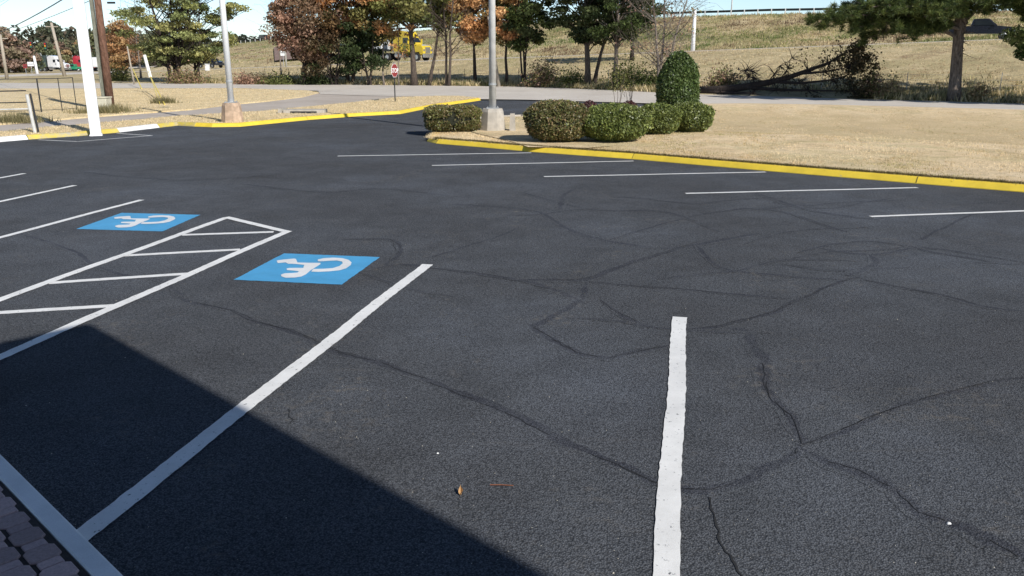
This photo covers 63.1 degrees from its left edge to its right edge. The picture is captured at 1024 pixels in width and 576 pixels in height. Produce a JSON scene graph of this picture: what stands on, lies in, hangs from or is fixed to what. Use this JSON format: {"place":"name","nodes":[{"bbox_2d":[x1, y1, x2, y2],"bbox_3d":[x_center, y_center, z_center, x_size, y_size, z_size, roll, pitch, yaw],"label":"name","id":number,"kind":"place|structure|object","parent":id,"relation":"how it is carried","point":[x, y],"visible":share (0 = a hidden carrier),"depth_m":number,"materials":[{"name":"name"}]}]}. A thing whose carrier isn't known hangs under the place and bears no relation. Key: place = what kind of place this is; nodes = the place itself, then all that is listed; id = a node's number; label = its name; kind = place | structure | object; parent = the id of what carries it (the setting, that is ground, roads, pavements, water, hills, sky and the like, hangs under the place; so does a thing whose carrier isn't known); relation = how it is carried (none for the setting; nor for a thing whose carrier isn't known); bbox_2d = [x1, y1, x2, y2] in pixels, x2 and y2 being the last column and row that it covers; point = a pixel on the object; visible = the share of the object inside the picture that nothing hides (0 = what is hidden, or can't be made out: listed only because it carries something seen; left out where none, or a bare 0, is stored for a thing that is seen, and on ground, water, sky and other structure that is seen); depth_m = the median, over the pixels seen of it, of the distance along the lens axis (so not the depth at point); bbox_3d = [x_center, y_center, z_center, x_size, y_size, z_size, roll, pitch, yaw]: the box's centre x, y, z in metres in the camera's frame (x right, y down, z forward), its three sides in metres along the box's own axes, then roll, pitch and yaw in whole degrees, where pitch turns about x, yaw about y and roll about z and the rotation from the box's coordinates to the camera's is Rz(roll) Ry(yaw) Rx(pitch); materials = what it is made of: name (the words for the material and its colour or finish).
{"place":"outdoors","nodes":[
{"label":"outdoors","id":0,"kind":"place"},
{"bbox_2d":[0,482,88,575],"bbox_3d":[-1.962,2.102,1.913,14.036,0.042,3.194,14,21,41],"label":"paving","id":1,"kind":"structure","parent":0,"point":[42,554],"depth_m":4.42,"materials":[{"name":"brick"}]},
{"bbox_2d":[0,88,318,124],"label":"lawn","id":2,"kind":"structure","parent":0,"point":[46,92],"depth_m":51.82,"materials":[{"name":"plant"}]},
{"bbox_2d":[0,110,60,123],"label":"weed clump","id":3,"kind":"object","parent":2,"relation":"on","point":[16,118],"visible":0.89,"depth_m":33.48,"materials":[{"name":"green plant"}]},
{"bbox_2d":[55,102,142,113],"bbox_3d":[-19.184,-8.405,38.789,3.616,0.542,2.102,0,16,0],"label":"weed clump","id":4,"kind":"object","parent":2,"relation":"on","point":[103,109],"visible":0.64,"depth_m":38.69,"materials":[{"name":"green plant"}]},
{"bbox_2d":[89,0,113,104],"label":"utility pole","id":5,"kind":"object","parent":2,"relation":"on","point":[102,57],"visible":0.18,"depth_m":39.78,"materials":[{"name":"brown wood"}]},
{"bbox_2d":[0,91,414,130],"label":"footpath","id":6,"kind":"structure","parent":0,"point":[317,99],"depth_m":42.88,"materials":[{"name":"grey concrete"}]},
{"bbox_2d":[0,95,480,136],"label":"grass verge","id":7,"kind":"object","parent":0,"point":[148,121],"depth_m":36.04,"materials":[{"name":"plant"}]},
{"bbox_2d":[0,90,38,132],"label":"pipe gate","id":8,"kind":"structure","parent":7,"relation":"on","point":[31,113],"depth_m":28.21,"materials":[{"name":"white metal"}]},
{"bbox_2d":[219,0,243,122],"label":"lamp post","id":9,"kind":"object","parent":7,"relation":"on","point":[231,110],"visible":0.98,"depth_m":32.58,"materials":[{"name":"white metal"}]},
{"bbox_2d":[0,39,1001,76],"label":"ramp road","id":10,"kind":"structure","parent":0,"point":[42,74],"depth_m":102.22,"materials":[{"name":"concrete"}]},
{"bbox_2d":[381,29,433,60],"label":"semi truck","id":11,"kind":"object","parent":10,"relation":"on","point":[423,51],"visible":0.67,"depth_m":110.31,"materials":[{"name":"yellow paint"}]},
{"bbox_2d":[949,18,1014,38],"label":"pickup truck","id":12,"kind":"object","parent":10,"relation":"on","point":[985,26],"visible":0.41,"depth_m":77.41,"materials":[{"name":"black paint"}]},
{"bbox_2d":[0,0,1011,42],"label":"sky","id":13,"kind":"structure","parent":0,"point":[12,12],"materials":[{"name":"white"}]},
{"bbox_2d":[0,100,1023,575],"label":"parking lot","id":14,"kind":"structure","parent":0,"point":[134,388],"depth_m":7.50,"materials":[{"name":"black asphalt"}]},
{"bbox_2d":[0,455,122,575],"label":"kerb","id":15,"kind":"structure","parent":14,"relation":"on","point":[88,557],"depth_m":4.65,"materials":[{"name":"white paint"}]},
{"bbox_2d":[0,200,141,237],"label":"parking line","id":16,"kind":"object","parent":14,"relation":"on","point":[37,227],"visible":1,"depth_m":13.94,"materials":[{"name":"white paint"}]},
{"bbox_2d":[26,128,118,139],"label":"kerb","id":17,"kind":"structure","parent":14,"relation":"on","point":[66,134],"depth_m":28.13,"materials":[{"name":"yellow paint"}]},
{"bbox_2d":[72,0,102,135],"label":"sign pole","id":18,"kind":"object","parent":14,"relation":"on","point":[79,9],"visible":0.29,"depth_m":27.84,"materials":[{"name":"white metal"}]},
{"bbox_2d":[16,233,185,297],"bbox_3d":[-5.709,-0.388,11.238,5.411,0.001,0.310,13,20,39],"label":"crack seal","id":19,"kind":"object","parent":14,"relation":"on","point":[86,259],"visible":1,"depth_m":10.90,"materials":[{"name":"black asphalt"}]},
{"bbox_2d":[77,213,198,230],"bbox_3d":[-6.127,-1.099,13.777,1.542,0.004,1.412,2,16,7],"label":"accessible parking symbol","id":20,"kind":"object","parent":14,"relation":"on","point":[141,222],"visible":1,"depth_m":13.70,"materials":[{"name":"blue paint"}]},
{"bbox_2d":[0,217,290,359],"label":"access aisle","id":21,"kind":"object","parent":14,"relation":"on","point":[46,336],"visible":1,"depth_m":10.27,"materials":[{"name":"white paint"}]},
{"bbox_2d":[77,264,432,539],"bbox_3d":[-1.792,0.556,7.838,0.168,0.001,6.603,3,16,11],"label":"parking line","id":22,"kind":"object","parent":14,"relation":"on","point":[118,507],"visible":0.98,"depth_m":6.16,"materials":[{"name":"white paint"}]},
{"bbox_2d":[234,253,378,284],"bbox_3d":[-2.601,-0.264,10.783,1.394,0.004,1.453,3,16,9],"label":"accessible parking symbol","id":23,"kind":"object","parent":14,"relation":"on","point":[312,268],"visible":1,"depth_m":10.70,"materials":[{"name":"blue paint"}]},
{"bbox_2d":[195,98,479,126],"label":"kerb","id":24,"kind":"structure","parent":14,"relation":"on","point":[251,123],"depth_m":35.98,"materials":[{"name":"yellow paint"}]},
{"bbox_2d":[243,184,448,195],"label":"crack seal","id":25,"kind":"object","parent":14,"relation":"on","point":[343,191],"visible":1,"depth_m":16.95,"materials":[{"name":"black asphalt"}]},
{"bbox_2d":[344,238,405,265],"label":"crack seal","id":26,"kind":"object","parent":14,"relation":"on","point":[402,250],"visible":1,"depth_m":11.93,"materials":[{"name":"black asphalt"}]},
{"bbox_2d":[377,263,586,303],"bbox_3d":[-0.320,-0.106,10.235,3.056,0.001,0.590,10,18,31],"label":"crack seal","id":27,"kind":"object","parent":14,"relation":"on","point":[560,292],"visible":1,"depth_m":10.27,"materials":[{"name":"black asphalt"}]},
{"bbox_2d":[172,296,805,497],"bbox_3d":[-1.186,0.725,7.258,7.109,0.001,1.139,10,18,32],"label":"crack seal","id":28,"kind":"object","parent":14,"relation":"on","point":[752,476],"visible":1,"depth_m":6.07,"materials":[{"name":"black asphalt"}]},
{"bbox_2d":[526,282,669,360],"bbox_3d":[0.677,0.303,8.766,1.217,0.001,2.654,-4,16,-14],"label":"crack seal","id":29,"kind":"object","parent":14,"relation":"on","point":[584,293],"visible":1,"depth_m":8.10,"materials":[{"name":"black asphalt"}]},
{"bbox_2d":[452,204,759,248],"bbox_3d":[0.938,-1.023,13.517,5.693,0.001,1.871,9,18,30],"label":"crack seal","id":30,"kind":"object","parent":14,"relation":"on","point":[558,223],"visible":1,"depth_m":12.58,"materials":[{"name":"black asphalt"}]},
{"bbox_2d":[512,240,704,282],"bbox_3d":[1.624,-0.342,11.079,3.689,0.001,0.684,-12,20,-37],"label":"crack seal","id":31,"kind":"object","parent":14,"relation":"on","point":[604,272],"visible":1,"depth_m":10.61,"materials":[{"name":"black asphalt"}]},
{"bbox_2d":[521,192,720,231],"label":"crack seal","id":32,"kind":"object","parent":14,"relation":"on","point":[668,212],"visible":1,"depth_m":14.77,"materials":[{"name":"black asphalt"}]},
{"bbox_2d":[567,317,766,333],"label":"crack seal","id":33,"kind":"object","parent":14,"relation":"on","point":[639,324],"visible":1,"depth_m":8.42,"materials":[{"name":"black asphalt"}]},
{"bbox_2d":[653,316,686,575],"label":"parking line","id":34,"kind":"object","parent":14,"relation":"on","point":[667,539],"visible":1,"depth_m":5.57,"materials":[{"name":"white paint"}]},
{"bbox_2d":[588,281,791,298],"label":"crack seal","id":35,"kind":"object","parent":14,"relation":"on","point":[705,291],"visible":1,"depth_m":9.75,"materials":[{"name":"black asphalt"}]},
{"bbox_2d":[427,132,1023,191],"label":"kerb","id":36,"kind":"structure","parent":14,"relation":"on","point":[1014,187],"depth_m":19.88,"materials":[{"name":"yellow paint"}]},
{"bbox_2d":[607,208,847,239],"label":"crack seal","id":37,"kind":"object","parent":14,"relation":"on","point":[679,219],"visible":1,"depth_m":13.87,"materials":[{"name":"black asphalt"}]},
{"bbox_2d":[699,324,809,444],"bbox_3d":[2.110,0.738,7.212,0.683,0.001,2.751,0,16,0],"label":"crack seal","id":38,"kind":"object","parent":14,"relation":"on","point":[758,353],"visible":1,"depth_m":7.05,"materials":[{"name":"black asphalt"}]},
{"bbox_2d":[659,258,850,278],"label":"crack seal","id":39,"kind":"object","parent":14,"relation":"on","point":[749,267],"visible":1,"depth_m":10.85,"materials":[{"name":"black asphalt"}]},
{"bbox_2d":[694,244,847,279],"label":"crack seal","id":40,"kind":"object","parent":14,"relation":"on","point":[703,253],"visible":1,"depth_m":10.60,"materials":[{"name":"black asphalt"}]},
{"bbox_2d":[687,276,866,329],"bbox_3d":[3.132,0.151,9.314,3.400,0.001,0.350,-13,20,-39],"label":"crack seal","id":41,"kind":"object","parent":14,"relation":"on","point":[790,302],"visible":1,"depth_m":9.02,"materials":[{"name":"black asphalt"}]},
{"bbox_2d":[751,192,877,219],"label":"crack seal","id":42,"kind":"object","parent":14,"relation":"on","point":[781,201],"visible":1,"depth_m":15.05,"materials":[{"name":"black asphalt"}]},
{"bbox_2d":[846,254,883,275],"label":"crack seal","id":43,"kind":"object","parent":14,"relation":"on","point":[874,262],"visible":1,"depth_m":10.90,"materials":[{"name":"black asphalt"}]},
{"bbox_2d":[797,240,1012,264],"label":"crack seal","id":44,"kind":"object","parent":14,"relation":"on","point":[826,245],"visible":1,"depth_m":11.92,"materials":[{"name":"black asphalt"}]},
{"bbox_2d":[797,376,1023,444],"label":"crack seal","id":45,"kind":"object","parent":14,"relation":"on","point":[861,425],"visible":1,"depth_m":6.61,"materials":[{"name":"black asphalt"}]},
{"bbox_2d":[798,447,1023,559],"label":"crack seal","id":46,"kind":"object","parent":14,"relation":"on","point":[976,534],"visible":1,"depth_m":5.04,"materials":[{"name":"black asphalt"}]},
{"bbox_2d":[820,247,1023,262],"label":"crack seal","id":47,"kind":"object","parent":14,"relation":"on","point":[894,251],"visible":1,"depth_m":11.62,"materials":[{"name":"black asphalt"}]},
{"bbox_2d":[866,280,1023,311],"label":"crack seal","id":48,"kind":"object","parent":14,"relation":"on","point":[950,297],"visible":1,"depth_m":9.43,"materials":[{"name":"black asphalt"}]},
{"bbox_2d":[920,209,986,239],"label":"crack seal","id":49,"kind":"object","parent":14,"relation":"on","point":[934,231],"visible":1,"depth_m":13.54,"materials":[{"name":"black asphalt"}]},
{"bbox_2d":[0,12,1023,104],"bbox_3d":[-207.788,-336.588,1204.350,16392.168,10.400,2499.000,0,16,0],"label":"ground","id":50,"kind":"structure","parent":0,"point":[935,56],"depth_m":81.90,"materials":[{"name":"beige plant"}]},
{"bbox_2d":[0,26,29,72],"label":"distant tree","id":51,"kind":"object","parent":50,"relation":"on","point":[12,49],"visible":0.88,"depth_m":200.53,"materials":[{"name":"brown plant"}]},
{"bbox_2d":[9,40,45,72],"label":"distant tree","id":52,"kind":"object","parent":50,"relation":"on","point":[28,56],"visible":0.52,"depth_m":206.41,"materials":[{"name":"plant"}]},
{"bbox_2d":[110,62,137,80],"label":"roadside bush","id":53,"kind":"object","parent":50,"relation":"on","point":[116,75],"visible":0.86,"depth_m":85.02,"materials":[{"name":"green plant"}]},
{"bbox_2d":[105,19,150,73],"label":"autumn tree","id":54,"kind":"object","parent":50,"relation":"on","point":[117,51],"visible":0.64,"depth_m":122.95,"materials":[{"name":"orange plant"}]},
{"bbox_2d":[0,25,286,54],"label":"woodland","id":55,"kind":"object","parent":50,"relation":"on","point":[67,33],"visible":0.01,"depth_m":411.42,"materials":[{"name":"green plant"}]},
{"bbox_2d":[108,0,251,82],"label":"cedar tree","id":56,"kind":"object","parent":50,"relation":"on","point":[171,54],"visible":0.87,"depth_m":79.04,"materials":[{"name":"green plant"}]},
{"bbox_2d":[147,60,212,83],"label":"roadside bush","id":57,"kind":"object","parent":50,"relation":"on","point":[187,77],"visible":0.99,"depth_m":79.57,"materials":[{"name":"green plant"}]},
{"bbox_2d":[146,0,238,78],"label":"cedar tree","id":58,"kind":"object","parent":50,"relation":"on","point":[214,48],"visible":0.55,"depth_m":81.46,"materials":[{"name":"green plant"}]},
{"bbox_2d":[258,68,298,84],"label":"roadside bush","id":59,"kind":"object","parent":50,"relation":"on","point":[281,79],"visible":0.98,"depth_m":77.28,"materials":[{"name":"green plant"}]},
{"bbox_2d":[258,0,357,84],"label":"autumn tree","id":60,"kind":"object","parent":50,"relation":"on","point":[284,16],"visible":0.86,"depth_m":73.97,"materials":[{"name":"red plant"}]},
{"bbox_2d":[292,67,337,84],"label":"roadside bush","id":61,"kind":"object","parent":50,"relation":"on","point":[317,80],"visible":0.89,"depth_m":76.66,"materials":[{"name":"green plant"}]},
{"bbox_2d":[291,15,365,84],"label":"evergreen tree","id":62,"kind":"object","parent":50,"relation":"on","point":[321,64],"visible":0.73,"depth_m":74.75,"materials":[{"name":"green plant"}]},
{"bbox_2d":[310,0,413,82],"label":"autumn tree","id":63,"kind":"object","parent":50,"relation":"on","point":[344,13],"visible":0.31,"depth_m":74.66,"materials":[{"name":"orange plant"}]},
{"bbox_2d":[337,18,393,84],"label":"evergreen tree","id":64,"kind":"object","parent":50,"relation":"on","point":[374,58],"visible":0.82,"depth_m":74.97,"materials":[{"name":"green plant"}]},
{"bbox_2d":[347,0,407,84],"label":"slim tree","id":65,"kind":"object","parent":50,"relation":"on","point":[378,24],"visible":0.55,"depth_m":73.38,"materials":[{"name":"green plant"}]},
{"bbox_2d":[374,2,417,84],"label":"slim tree","id":66,"kind":"object","parent":50,"relation":"on","point":[405,51],"visible":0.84,"depth_m":73.62,"materials":[{"name":"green plant"}]},
{"bbox_2d":[357,0,447,85],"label":"oak tree","id":67,"kind":"object","parent":50,"relation":"on","point":[407,10],"visible":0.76,"depth_m":72.51,"materials":[{"name":"green plant"}]},
{"bbox_2d":[403,0,471,85],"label":"oak tree","id":68,"kind":"object","parent":50,"relation":"on","point":[437,27],"visible":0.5,"depth_m":73.09,"materials":[{"name":"brown plant"}]},
{"bbox_2d":[404,0,480,85],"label":"bare tree","id":69,"kind":"object","parent":50,"relation":"on","point":[447,78],"visible":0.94,"depth_m":72.36,"materials":[{"name":"brown plant"}]},
{"bbox_2d":[435,0,504,80],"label":"autumn tree","id":70,"kind":"object","parent":50,"relation":"on","point":[479,32],"visible":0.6,"depth_m":72.86,"materials":[{"name":"orange plant"}]},
{"bbox_2d":[483,0,532,83],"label":"autumn tree","id":71,"kind":"object","parent":50,"relation":"on","point":[505,36],"visible":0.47,"depth_m":71.10,"materials":[{"name":"orange plant"}]},
{"bbox_2d":[495,0,557,83],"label":"evergreen tree","id":72,"kind":"object","parent":50,"relation":"on","point":[537,10],"visible":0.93,"depth_m":70.82,"materials":[{"name":"green plant"}]},
{"bbox_2d":[518,47,568,86],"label":"roadside bush","id":73,"kind":"object","parent":50,"relation":"on","point":[542,77],"visible":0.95,"depth_m":70.55,"materials":[{"name":"brown plant"}]},
{"bbox_2d":[550,58,597,87],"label":"roadside bush","id":74,"kind":"object","parent":50,"relation":"on","point":[568,80],"visible":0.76,"depth_m":69.19,"materials":[{"name":"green plant"}]},
{"bbox_2d":[545,0,614,84],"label":"pine tree","id":75,"kind":"object","parent":50,"relation":"on","point":[579,34],"visible":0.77,"depth_m":66.66,"materials":[{"name":"green plant"}]},
{"bbox_2d":[582,0,635,83],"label":"pine tree","id":76,"kind":"object","parent":50,"relation":"on","point":[601,8],"visible":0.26,"depth_m":67.94,"materials":[{"name":"green plant"}]},
{"bbox_2d":[201,68,1023,103],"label":"tall grass","id":77,"kind":"structure","parent":50,"relation":"on","point":[920,94],"depth_m":57.28,"materials":[{"name":"brown plant"}]},
{"bbox_2d":[210,10,1023,67],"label":"bank grass","id":78,"kind":"structure","parent":50,"relation":"on","point":[1003,23],"depth_m":111.72,"materials":[{"name":"beige plant"}]},
{"bbox_2d":[580,0,661,85],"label":"pine tree","id":79,"kind":"object","parent":50,"relation":"on","point":[636,19],"visible":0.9,"depth_m":64.00,"materials":[{"name":"green plant"}]},
{"bbox_2d":[599,53,649,89],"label":"roadside bush","id":80,"kind":"object","parent":50,"relation":"on","point":[623,72],"visible":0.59,"depth_m":64.61,"materials":[{"name":"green plant"}]},
{"bbox_2d":[240,68,1023,90],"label":"wire fence","id":81,"kind":"object","parent":50,"relation":"on","point":[464,73],"visible":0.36,"depth_m":58.68,"materials":[{"name":"grey metal"}]},
{"bbox_2d":[625,61,656,87],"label":"roadside bush","id":82,"kind":"object","parent":50,"relation":"on","point":[651,78],"visible":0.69,"depth_m":63.74,"materials":[{"name":"green plant"}]},
{"bbox_2d":[612,0,726,88],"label":"bare tree","id":83,"kind":"object","parent":50,"relation":"on","point":[658,57],"visible":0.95,"depth_m":61.49,"materials":[{"name":"brown plant"}]},
{"bbox_2d":[700,58,751,86],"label":"roadside bush","id":84,"kind":"object","parent":50,"relation":"on","point":[724,79],"visible":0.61,"depth_m":58.92,"materials":[{"name":"brown plant"}]},
{"bbox_2d":[567,7,997,19],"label":"guardrail","id":85,"kind":"object","parent":50,"relation":"on","point":[757,10],"visible":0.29,"depth_m":122.70,"materials":[{"name":"silver metal"}]},
{"bbox_2d":[699,35,882,98],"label":"fallen tree","id":86,"kind":"object","parent":50,"relation":"on","point":[854,64],"visible":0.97,"depth_m":53.33,"materials":[{"name":"brown plant"}]},
{"bbox_2d":[855,57,887,98],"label":"roadside bush","id":87,"kind":"object","parent":50,"relation":"on","point":[874,86],"visible":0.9,"depth_m":51.84,"materials":[{"name":"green plant"}]},
{"bbox_2d":[873,66,906,97],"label":"roadside bush","id":88,"kind":"object","parent":50,"relation":"on","point":[891,86],"visible":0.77,"depth_m":51.37,"materials":[{"name":"green plant"}]},
{"bbox_2d":[801,0,1023,101],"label":"pine tree","id":89,"kind":"object","parent":50,"relation":"on","point":[911,19],"visible":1,"depth_m":47.08,"materials":[{"name":"green plant"}]},
{"bbox_2d":[962,75,998,101],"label":"roadside bush","id":90,"kind":"object","parent":50,"relation":"on","point":[979,91],"visible":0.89,"depth_m":48.51,"materials":[{"name":"green plant"}]},
{"bbox_2d":[996,0,1023,60],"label":"pine tree","id":91,"kind":"object","parent":50,"relation":"on","point":[1008,37],"visible":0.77,"depth_m":45.17,"materials":[{"name":"green plant"}]},
{"bbox_2d":[0,83,1023,109],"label":"road","id":92,"kind":"structure","parent":0,"point":[529,93],"depth_m":59.26,"materials":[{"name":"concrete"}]},
{"bbox_2d":[423,103,1023,184],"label":"lawn","id":93,"kind":"structure","parent":0,"point":[932,118],"depth_m":30.21,"materials":[{"name":"beige plant"}]},
{"bbox_2d":[422,103,482,131],"bbox_3d":[-2.055,-5.828,28.594,2.091,0.974,1.343,-3,16,-9],"label":"box hedge","id":94,"kind":"object","parent":93,"relation":"on","point":[453,117],"visible":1,"depth_m":28.12,"materials":[{"name":"green plant"}]},
{"bbox_2d":[472,122,711,147],"bbox_3d":[2.865,-5.387,28.610,8.437,0.001,10.804,0,16,0],"label":"mulch bed","id":95,"kind":"object","parent":93,"relation":"on","point":[520,133],"visible":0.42,"depth_m":25.69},
{"bbox_2d":[480,0,504,130],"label":"lamp post","id":96,"kind":"object","parent":95,"relation":"on","point":[492,117],"visible":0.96,"depth_m":28.55,"materials":[{"name":"metal"}]},
{"bbox_2d":[521,99,590,141],"bbox_3d":[1.380,-5.047,25.157,2.247,1.304,2.011,0,16,0],"label":"clipped shrub","id":97,"kind":"object","parent":95,"relation":"on","point":[554,120],"visible":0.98,"depth_m":24.45,"materials":[{"name":"green plant"}]},
{"bbox_2d":[582,101,653,141],"bbox_3d":[3.079,-5.014,25.171,2.457,1.207,2.166,0,16,0],"label":"clipped shrub","id":98,"kind":"object","parent":95,"relation":"on","point":[613,122],"visible":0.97,"depth_m":24.45,"materials":[{"name":"green plant"}]},
{"bbox_2d":[640,102,682,133],"bbox_3d":[4.757,-5.509,27.178,1.610,1.105,1.682,0,16,0],"label":"clipped shrub","id":99,"kind":"object","parent":95,"relation":"on","point":[666,119],"visible":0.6,"depth_m":26.62,"materials":[{"name":"green plant"}]},
{"bbox_2d":[654,50,700,104],"bbox_3d":[6.348,-7.668,31.851,1.780,2.785,1.828,0,16,0],"label":"column shrub","id":100,"kind":"object","parent":95,"relation":"on","point":[678,78],"visible":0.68,"depth_m":31.26,"materials":[{"name":"green plant"}]},
{"bbox_2d":[674,101,715,131],"bbox_3d":[5.973,-5.703,27.881,1.697,1.078,1.682,0,16,0],"label":"clipped shrub","id":101,"kind":"object","parent":95,"relation":"on","point":[697,117],"visible":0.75,"depth_m":27.32,"materials":[{"name":"green plant"}]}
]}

